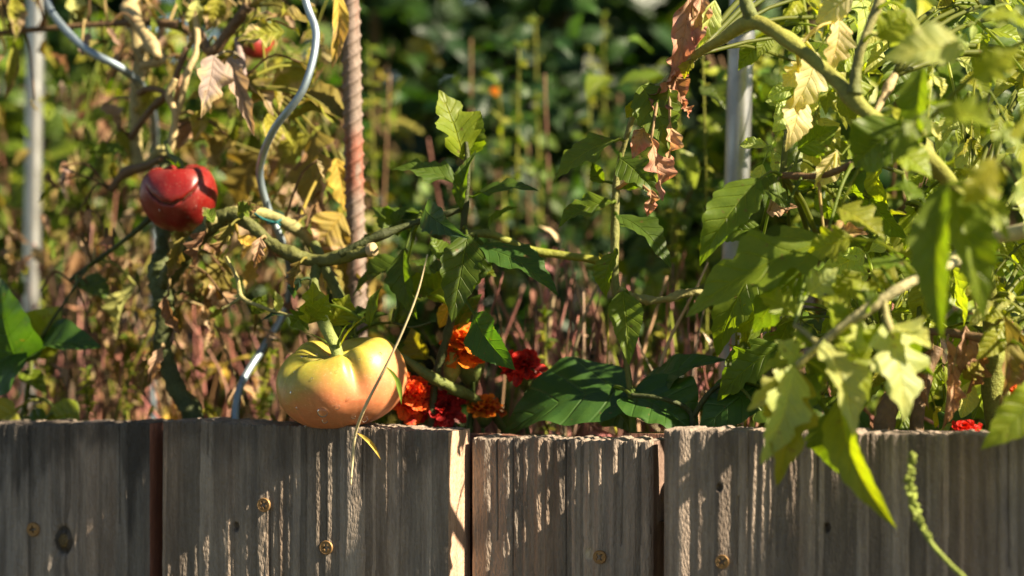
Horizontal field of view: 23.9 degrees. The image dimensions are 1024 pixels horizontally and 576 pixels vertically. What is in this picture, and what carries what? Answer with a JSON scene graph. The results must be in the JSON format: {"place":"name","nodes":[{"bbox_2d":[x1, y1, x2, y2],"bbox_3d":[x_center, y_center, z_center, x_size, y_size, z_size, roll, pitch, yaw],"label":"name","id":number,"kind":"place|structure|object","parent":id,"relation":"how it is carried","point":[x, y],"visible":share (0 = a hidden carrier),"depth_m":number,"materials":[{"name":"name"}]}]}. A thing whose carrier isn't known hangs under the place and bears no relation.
{"place":"outdoors","nodes":[
{"label":"outdoors","id":0,"kind":"place"},
{"bbox_2d":[0,61,239,419],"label":"dry grass","id":1,"kind":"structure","parent":0,"point":[51,279],"depth_m":2.39,"materials":[{"name":"brown plant"}]},
{"bbox_2d":[106,264,303,420],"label":"dry grass","id":2,"kind":"structure","parent":0,"point":[279,412],"depth_m":2.20,"materials":[{"name":"brown plant"}]},
{"bbox_2d":[149,0,473,80],"label":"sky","id":3,"kind":"structure","parent":0,"point":[214,31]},
{"bbox_2d":[350,254,427,484],"bbox_3d":[-0.095,0.061,1.777,0.070,0.172,0.020,0,0,39],"label":"grass stalk","id":4,"kind":"object","parent":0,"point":[399,389],"depth_m":1.77,"materials":[{"name":"beige plant"}]},
{"bbox_2d":[421,245,594,436],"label":"dry grass","id":5,"kind":"structure","parent":0,"point":[546,295],"depth_m":2.06,"materials":[{"name":"brown plant"}]},
{"bbox_2d":[587,262,773,436],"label":"dry grass","id":6,"kind":"structure","parent":0,"point":[672,341],"depth_m":2.02,"materials":[{"name":"brown plant"}]},
{"bbox_2d":[704,351,718,387],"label":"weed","id":7,"kind":"object","parent":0,"point":[713,371],"visible":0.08,"depth_m":1.99,"materials":[{"name":"green plant"}]},
{"bbox_2d":[751,217,760,426],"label":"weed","id":8,"kind":"object","parent":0,"point":[753,218],"depth_m":2.08,"materials":[{"name":"green plant"}]},
{"bbox_2d":[903,451,964,575],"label":"plantain spike","id":9,"kind":"object","parent":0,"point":[914,509],"visible":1,"depth_m":1.61,"materials":[{"name":"green plant"}]},
{"bbox_2d":[998,185,1008,277],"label":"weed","id":10,"kind":"object","parent":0,"point":[1002,198],"visible":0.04,"depth_m":2.01,"materials":[{"name":"green plant"}]},
{"label":"ground","id":11,"kind":"structure","parent":0,"visible":0},
{"bbox_2d":[0,0,198,285],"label":"bush","id":12,"kind":"object","parent":11,"relation":"on","point":[113,6],"visible":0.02,"depth_m":3.56,"materials":[{"name":"green plant"}]},
{"bbox_2d":[0,0,205,283],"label":"bush","id":13,"kind":"object","parent":11,"relation":"on","point":[14,119],"visible":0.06,"depth_m":2.97,"materials":[{"name":"green plant"}]},
{"bbox_2d":[0,0,446,330],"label":"bush","id":14,"kind":"object","parent":11,"relation":"on","point":[64,47],"visible":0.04,"depth_m":2.85,"materials":[{"name":"green plant"}]},
{"bbox_2d":[129,0,704,284],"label":"bush","id":15,"kind":"object","parent":11,"relation":"on","point":[449,70],"depth_m":3.49,"materials":[{"name":"green plant"}]},
{"bbox_2d":[188,0,665,280],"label":"bush","id":16,"kind":"object","parent":11,"relation":"on","point":[371,24],"visible":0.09,"depth_m":2.86,"materials":[{"name":"green plant"}]},
{"bbox_2d":[0,417,1023,575],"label":"raised bed","id":17,"kind":"object","parent":11,"relation":"on","point":[219,496],"visible":0.96,"depth_m":1.82,"materials":[{"name":"brown wood"}]},
{"bbox_2d":[276,315,407,428],"bbox_3d":[-0.130,0.059,1.856,0.100,0.101,0.094,0,0,0],"label":"tomato","id":18,"kind":"object","parent":17,"relation":"on","point":[329,381],"visible":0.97,"depth_m":1.82,"materials":[{"name":"food"}]},
{"bbox_2d":[443,352,460,427],"bbox_3d":[-0.047,0.102,1.902,0.014,0.102,0.014,0,0,0],"label":"marigold bud","id":19,"kind":"object","parent":17,"relation":"on","point":[451,374],"visible":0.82,"depth_m":1.90,"materials":[{"name":"plant"}]},
{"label":"soil","id":20,"kind":"structure","parent":17,"relation":"in","visible":0},
{"bbox_2d":[21,0,43,415],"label":"white pole","id":21,"kind":"object","parent":20,"relation":"on","point":[33,182],"visible":0.56,"depth_m":2.38,"materials":[{"name":"white metal"}]},
{"bbox_2d":[35,359,49,412],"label":"weed","id":22,"kind":"object","parent":20,"relation":"on","point":[44,367],"visible":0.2,"depth_m":2.15,"materials":[{"name":"green plant"}]},
{"bbox_2d":[0,268,109,420],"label":"bean plant","id":23,"kind":"object","parent":20,"relation":"on","point":[36,334],"visible":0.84,"depth_m":1.99,"materials":[{"name":"green plant"}]},
{"bbox_2d":[0,153,137,420],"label":"leafy weed","id":24,"kind":"object","parent":20,"relation":"on","point":[7,270],"visible":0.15,"depth_m":2.52,"materials":[{"name":"green plant"}]},
{"bbox_2d":[5,223,133,420],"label":"dry grass","id":25,"kind":"structure","parent":20,"relation":"on","point":[55,371],"depth_m":2.26,"materials":[{"name":"brown plant"}]},
{"bbox_2d":[70,85,89,401],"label":"weed","id":26,"kind":"object","parent":20,"relation":"on","point":[76,297],"visible":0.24,"depth_m":2.48,"materials":[{"name":"green plant"}]},
{"bbox_2d":[77,365,98,420],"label":"weed","id":27,"kind":"object","parent":20,"relation":"on","point":[86,390],"visible":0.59,"depth_m":2.05,"materials":[{"name":"green plant"}]},
{"bbox_2d":[44,0,158,418],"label":"spiral stake","id":28,"kind":"object","parent":20,"relation":"on","point":[71,35],"visible":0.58,"depth_m":2.05,"materials":[{"name":"metal"}]},
{"bbox_2d":[101,138,114,418],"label":"weed","id":29,"kind":"object","parent":20,"relation":"on","point":[109,209],"visible":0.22,"depth_m":2.41,"materials":[{"name":"green plant"}]},
{"bbox_2d":[119,333,140,419],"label":"weed","id":30,"kind":"object","parent":20,"relation":"on","point":[129,344],"visible":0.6,"depth_m":2.08,"materials":[{"name":"green plant"}]},
{"bbox_2d":[0,1,264,420],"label":"leafy weed","id":31,"kind":"object","parent":20,"relation":"on","point":[61,147],"visible":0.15,"depth_m":2.52,"materials":[{"name":"green plant"}]},
{"bbox_2d":[33,238,232,420],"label":"dry grass","id":32,"kind":"structure","parent":20,"relation":"on","point":[101,384],"depth_m":2.19,"materials":[{"name":"brown plant"}]},
{"bbox_2d":[0,0,419,420],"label":"tomato plant","id":33,"kind":"object","parent":20,"relation":"on","point":[168,265],"visible":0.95,"depth_m":2.02,"materials":[{"name":"green plant"}]},
{"bbox_2d":[139,140,217,231],"bbox_3d":[-0.271,-0.084,1.967,0.064,0.077,0.061,0,0,23],"label":"tomato","id":34,"kind":"object","parent":33,"relation":"hanging from","point":[178,196],"visible":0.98,"depth_m":1.95,"materials":[{"name":"red plant"}]},
{"bbox_2d":[243,0,273,59],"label":"tomato","id":35,"kind":"object","parent":33,"relation":"hanging from","point":[250,53],"visible":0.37,"depth_m":2.20,"materials":[{"name":"red food"}]},
{"bbox_2d":[56,6,380,420],"bbox_3d":[-0.304,-0.075,2.492,0.339,0.514,0.329,0,0,0],"label":"leafy weed","id":36,"kind":"object","parent":20,"relation":"on","point":[336,71],"visible":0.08,"depth_m":2.48,"materials":[{"name":"green plant"}]},
{"bbox_2d":[253,331,279,418],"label":"weed","id":37,"kind":"object","parent":20,"relation":"on","point":[263,398],"visible":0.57,"depth_m":2.03,"materials":[{"name":"green plant"}]},
{"bbox_2d":[232,0,319,418],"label":"spiral stake","id":38,"kind":"object","parent":20,"relation":"on","point":[290,107],"visible":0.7,"depth_m":1.95,"materials":[{"name":"metal"}]},
{"bbox_2d":[254,211,284,230],"bbox_3d":[-0.195,-0.055,1.956,0.018,0.017,0.070,0,0,4],"label":"garden twine","id":39,"kind":"object","parent":38,"relation":"attached to","point":[268,221],"visible":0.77,"depth_m":1.95,"materials":[{"name":"teal plastic"}]},
{"bbox_2d":[271,82,287,360],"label":"weed","id":40,"kind":"object","parent":20,"relation":"on","point":[279,276],"visible":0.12,"depth_m":2.40,"materials":[{"name":"green plant"}]},
{"bbox_2d":[189,6,441,424],"bbox_3d":[-0.179,-0.053,2.429,0.279,0.468,0.289,0,0,-40],"label":"leafy weed","id":41,"kind":"object","parent":20,"relation":"on","point":[395,246],"visible":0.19,"depth_m":2.42,"materials":[{"name":"green plant"}]},
{"bbox_2d":[341,0,367,336],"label":"ribbed bar","id":42,"kind":"object","parent":20,"relation":"on","point":[353,140],"visible":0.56,"depth_m":1.97,"materials":[{"name":"metal"}]},
{"bbox_2d":[362,41,381,422],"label":"weed","id":43,"kind":"object","parent":20,"relation":"on","point":[376,155],"visible":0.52,"depth_m":2.32,"materials":[{"name":"green plant"}]},
{"bbox_2d":[373,79,415,416],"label":"weed","id":44,"kind":"object","parent":20,"relation":"on","point":[404,158],"visible":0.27,"depth_m":2.47,"materials":[{"name":"green plant"}]},
{"bbox_2d":[392,371,430,424],"bbox_3d":[-0.081,0.122,1.907,0.041,0.115,0.043,0,0,-27],"label":"marigold","id":45,"kind":"object","parent":20,"relation":"on","point":[412,406],"visible":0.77,"depth_m":1.89,"materials":[{"name":"orange plant"}]},
{"bbox_2d":[420,389,466,427],"bbox_3d":[-0.058,0.130,1.909,0.034,0.101,0.043,0,0,-43],"label":"marigold","id":46,"kind":"object","parent":20,"relation":"on","point":[448,408],"visible":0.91,"depth_m":1.90,"materials":[{"name":"red plant"}]},
{"bbox_2d":[281,0,621,432],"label":"leafy weed","id":47,"kind":"object","parent":20,"relation":"on","point":[566,55],"visible":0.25,"depth_m":2.49,"materials":[{"name":"green plant"}]},
{"bbox_2d":[439,322,484,432],"bbox_3d":[-0.031,0.103,1.905,0.054,0.155,0.054,0,0,0],"label":"marigold","id":48,"kind":"object","parent":20,"relation":"on","point":[472,368],"visible":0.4,"depth_m":1.90,"materials":[{"name":"orange plant"}]},
{"bbox_2d":[319,19,611,433],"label":"dry grass","id":49,"kind":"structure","parent":20,"relation":"on","point":[470,229],"depth_m":2.33,"materials":[{"name":"brown plant"}]},
{"bbox_2d":[353,90,599,432],"bbox_3d":[-0.029,-0.004,1.870,0.197,0.301,0.140,0,0,0],"label":"tomato plant","id":50,"kind":"object","parent":20,"relation":"on","point":[466,260],"visible":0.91,"depth_m":1.87,"materials":[{"name":"green plant"}]},
{"bbox_2d":[466,393,506,432],"bbox_3d":[-0.027,0.132,1.917,0.045,0.097,0.032,0,0,42],"label":"marigold","id":51,"kind":"object","parent":20,"relation":"on","point":[482,416],"visible":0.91,"depth_m":1.91,"materials":[{"name":"orange plant"}]},
{"bbox_2d":[488,86,505,432],"bbox_3d":[-0.012,-0.007,2.339,0.033,0.375,0.025,0,0,-35],"label":"garden stake","id":52,"kind":"object","parent":20,"relation":"on","point":[496,164],"visible":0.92,"depth_m":2.33,"materials":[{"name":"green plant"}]},
{"bbox_2d":[481,74,523,423],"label":"weed","id":53,"kind":"object","parent":20,"relation":"on","point":[505,216],"visible":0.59,"depth_m":2.32,"materials":[{"name":"green plant"}]},
{"bbox_2d":[505,40,529,433],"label":"weed","id":54,"kind":"object","parent":20,"relation":"on","point":[522,61],"visible":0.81,"depth_m":2.26,"materials":[{"name":"green plant"}]},
{"bbox_2d":[499,348,548,433],"bbox_3d":[0.012,0.114,1.917,0.039,0.133,0.046,0,0,32],"label":"marigold","id":55,"kind":"object","parent":20,"relation":"on","point":[523,374],"visible":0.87,"depth_m":1.91,"materials":[{"name":"red plant"}]},
{"bbox_2d":[527,11,550,363],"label":"weed","id":56,"kind":"object","parent":20,"relation":"on","point":[534,20],"visible":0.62,"depth_m":2.42,"materials":[{"name":"green plant"}]},
{"bbox_2d":[533,305,557,433],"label":"weed","id":57,"kind":"object","parent":20,"relation":"on","point":[544,319],"visible":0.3,"depth_m":2.01,"materials":[{"name":"green plant"}]},
{"bbox_2d":[410,6,709,436],"bbox_3d":[0.065,-0.067,2.444,0.344,0.497,0.323,0,0,0],"label":"leafy weed","id":58,"kind":"object","parent":20,"relation":"on","point":[575,95],"visible":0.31,"depth_m":2.43,"materials":[{"name":"green plant"}]},
{"bbox_2d":[577,45,600,435],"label":"weed","id":59,"kind":"object","parent":20,"relation":"on","point":[587,247],"visible":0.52,"depth_m":2.35,"materials":[{"name":"green plant"}]},
{"bbox_2d":[597,9,617,432],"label":"weed","id":60,"kind":"object","parent":20,"relation":"on","point":[605,89],"visible":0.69,"depth_m":2.44,"materials":[{"name":"green plant"}]},
{"bbox_2d":[512,226,708,436],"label":"dry grass","id":61,"kind":"structure","parent":20,"relation":"on","point":[600,357],"depth_m":2.07,"materials":[{"name":"brown plant"}]},
{"bbox_2d":[555,0,721,431],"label":"tomato plant","id":62,"kind":"object","parent":20,"relation":"on","point":[653,109],"visible":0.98,"depth_m":1.83,"materials":[{"name":"green plant"}]},
{"bbox_2d":[641,66,660,373],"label":"weed","id":63,"kind":"object","parent":20,"relation":"on","point":[654,349],"visible":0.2,"depth_m":2.27,"materials":[{"name":"green plant"}]},
{"bbox_2d":[658,189,681,431],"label":"weed","id":64,"kind":"object","parent":20,"relation":"on","point":[667,272],"visible":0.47,"depth_m":2.06,"materials":[{"name":"green plant"}]},
{"bbox_2d":[669,92,687,353],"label":"weed","id":65,"kind":"object","parent":20,"relation":"on","point":[683,215],"visible":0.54,"depth_m":2.14,"materials":[{"name":"green plant"}]},
{"bbox_2d":[695,56,715,394],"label":"weed","id":66,"kind":"object","parent":20,"relation":"on","point":[707,185],"visible":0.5,"depth_m":2.05,"materials":[{"name":"green plant"}]},
{"bbox_2d":[585,36,825,431],"bbox_3d":[0.178,-0.028,2.247,0.224,0.418,0.325,0,0,0],"label":"leafy weed","id":67,"kind":"object","parent":20,"relation":"on","point":[594,84],"visible":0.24,"depth_m":2.20,"materials":[{"name":"green plant"}]},
{"bbox_2d":[728,256,741,426],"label":"weed","id":68,"kind":"object","parent":20,"relation":"on","point":[737,338],"visible":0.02,"depth_m":1.88,"materials":[{"name":"green plant"}]},
{"bbox_2d":[718,0,754,426],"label":"metal pole","id":69,"kind":"object","parent":20,"relation":"on","point":[738,118],"visible":0.28,"depth_m":1.97,"materials":[{"name":"grey metal"}]},
{"bbox_2d":[504,354,976,433],"bbox_3d":[0.162,0.097,1.828,0.367,0.096,0.108,0,0,21],"label":"bean plant","id":70,"kind":"object","parent":20,"relation":"on","point":[567,391],"visible":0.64,"depth_m":1.86,"materials":[{"name":"green plant"}]},
{"bbox_2d":[766,44,786,376],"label":"weed","id":71,"kind":"object","parent":20,"relation":"on","point":[774,218],"visible":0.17,"depth_m":2.15,"materials":[{"name":"green plant"}]},
{"bbox_2d":[625,0,945,430],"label":"leafy weed","id":72,"kind":"object","parent":20,"relation":"on","point":[715,121],"visible":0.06,"depth_m":2.19,"materials":[{"name":"green plant"}]},
{"bbox_2d":[676,0,1023,429],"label":"leafy weed","id":73,"kind":"object","parent":20,"relation":"on","point":[716,91],"visible":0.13,"depth_m":2.08,"materials":[{"name":"green plant"}]},
{"bbox_2d":[686,0,1023,527],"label":"tomato plant","id":74,"kind":"object","parent":20,"relation":"on","point":[755,286],"visible":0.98,"depth_m":1.70,"materials":[{"name":"green plant"}]},
{"bbox_2d":[758,298,980,429],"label":"dry grass","id":75,"kind":"structure","parent":20,"relation":"on","point":[871,417],"depth_m":2.06,"materials":[{"name":"brown plant"}]},
{"bbox_2d":[834,0,1023,430],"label":"leafy weed","id":76,"kind":"object","parent":20,"relation":"on","point":[959,72],"visible":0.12,"depth_m":2.06,"materials":[{"name":"green plant"}]},
{"bbox_2d":[951,419,982,430],"bbox_3d":[0.330,0.138,1.764,0.024,0.085,0.040,0,0,0],"label":"marigold","id":77,"kind":"object","parent":20,"relation":"on","point":[959,425],"visible":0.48,"depth_m":1.75,"materials":[{"name":"red plant"}]},
{"bbox_2d":[1009,385,1016,393],"bbox_3d":[0.373,0.125,1.790,0.029,0.111,0.033,0,0,0],"label":"marigold","id":78,"kind":"object","parent":20,"relation":"on","point":[1011,390],"visible":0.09,"depth_m":1.78,"materials":[{"name":"orange plant"}]},
{"bbox_2d":[0,286,1023,436],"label":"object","id":79,"kind":"object","parent":11,"relation":"on","point":[432,334],"visible":0.02,"depth_m":2.56,"materials":[{"name":"brown plant"}]},
{"bbox_2d":[377,0,825,285],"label":"bush","id":80,"kind":"object","parent":11,"relation":"on","point":[625,18],"visible":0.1,"depth_m":2.87,"materials":[{"name":"green plant"}]},
{"bbox_2d":[465,0,1007,277],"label":"bush","id":81,"kind":"object","parent":11,"relation":"on","point":[659,9],"visible":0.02,"depth_m":3.54,"materials":[{"name":"green plant"}]},
{"bbox_2d":[648,0,1023,272],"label":"bush","id":82,"kind":"object","parent":11,"relation":"on","point":[714,107],"visible":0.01,"depth_m":2.87,"materials":[{"name":"green plant"}]},
{"bbox_2d":[811,2,1018,222],"bbox_3d":[0.911,-0.518,3.793,1.215,2.434,0.681,0,0,0],"label":"bush","id":83,"kind":"object","parent":11,"relation":"on","point":[1015,221],"depth_m":3.60,"materials":[{"name":"green plant"}]},
{"bbox_2d":[949,0,1023,224],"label":"bush","id":84,"kind":"object","parent":11,"relation":"on","point":[1015,113],"visible":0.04,"depth_m":2.74,"materials":[{"name":"green plant"}]}
]}

